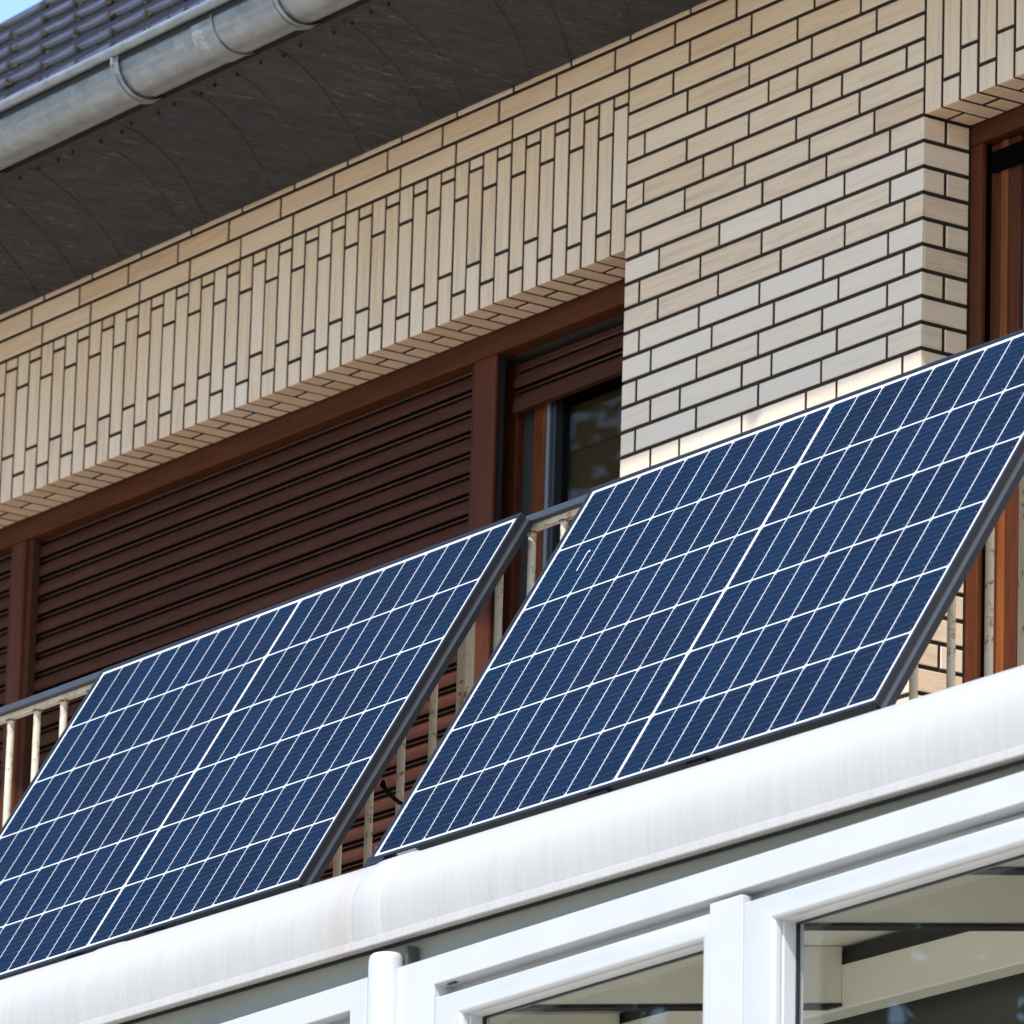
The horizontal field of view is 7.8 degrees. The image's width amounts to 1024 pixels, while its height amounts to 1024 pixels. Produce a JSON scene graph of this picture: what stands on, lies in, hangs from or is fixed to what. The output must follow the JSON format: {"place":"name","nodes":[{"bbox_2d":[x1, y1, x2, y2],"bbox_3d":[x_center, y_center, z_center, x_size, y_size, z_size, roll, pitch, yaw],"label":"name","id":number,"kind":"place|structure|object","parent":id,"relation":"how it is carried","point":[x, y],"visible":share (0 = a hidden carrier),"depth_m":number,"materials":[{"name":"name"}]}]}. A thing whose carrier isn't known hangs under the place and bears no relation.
{"place":"outdoors","nodes":[
{"label":"outdoors","id":0,"kind":"place"},
{"bbox_2d":[0,0,41,22],"label":"sky","id":1,"kind":"structure","parent":0,"point":[8,8],"materials":[{"name":"blue"}]},
{"bbox_3d":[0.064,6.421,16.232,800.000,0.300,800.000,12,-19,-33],"label":"ground","id":2,"kind":"structure","parent":0,"visible":0},
{"bbox_2d":[0,0,1023,881],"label":"brick house","id":3,"kind":"structure","parent":2,"relation":"on","point":[300,296],"depth_m":18.87,"materials":[{"name":"brick"}]},
{"bbox_2d":[0,475,1023,877],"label":"balcony railing","id":4,"kind":"object","parent":3,"relation":"on","point":[562,515],"visible":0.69,"depth_m":16.24,"materials":[{"name":"beige metal"}]},
{"bbox_2d":[0,512,533,979],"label":"solar panel","id":5,"kind":"object","parent":4,"relation":"attached to","point":[242,761],"visible":0.98,"depth_m":16.38,"materials":[{"name":"blue glass"}]},
{"bbox_2d":[363,329,1023,867],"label":"solar panel","id":6,"kind":"object","parent":4,"relation":"attached to","point":[791,575],"visible":0.96,"depth_m":14.92,"materials":[{"name":"blue silicon solar cells"},{"name":"black aluminium"},{"name":"silver"}]},
{"bbox_2d":[380,780,402,804],"bbox_3d":[-0.202,0.577,15.660,0.146,0.163,0.590,10,-18,-26],"label":"power cable","id":7,"kind":"object","parent":6,"relation":"hanging from","point":[389,793],"visible":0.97,"depth_m":15.71,"materials":[{"name":"black plastic"}]},
{"bbox_2d":[501,363,622,636],"bbox_3d":[0.211,0.700,18.372,0.084,2.380,0.839,12,-19,-33],"label":"balcony door","id":8,"kind":"structure","parent":3,"relation":"in","point":[554,453],"depth_m":18.78,"materials":[{"name":"brown wood"}]},
{"bbox_2d":[990,135,1023,673],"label":"balcony door","id":9,"kind":"structure","parent":3,"relation":"in","point":[1007,185],"depth_m":17.18,"materials":[{"name":"brown wood"}]},
{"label":"terrace","id":10,"kind":"structure","parent":0,"visible":0},
{"bbox_2d":[0,665,1023,1023],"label":"conservatory","id":11,"kind":"object","parent":10,"relation":"on","point":[864,869],"visible":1,"depth_m":14.39,"materials":[{"name":"white plastic"}]},
{"bbox_2d":[221,977,367,1023],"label":"window frame","id":12,"kind":"structure","parent":11,"relation":"in","point":[347,1003],"depth_m":15.04,"materials":[{"name":"white plastic"}]},
{"bbox_2d":[417,771,1023,1023],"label":"window frame","id":13,"kind":"structure","parent":11,"relation":"in","point":[747,917],"depth_m":13.88,"materials":[{"name":"white plastic"}]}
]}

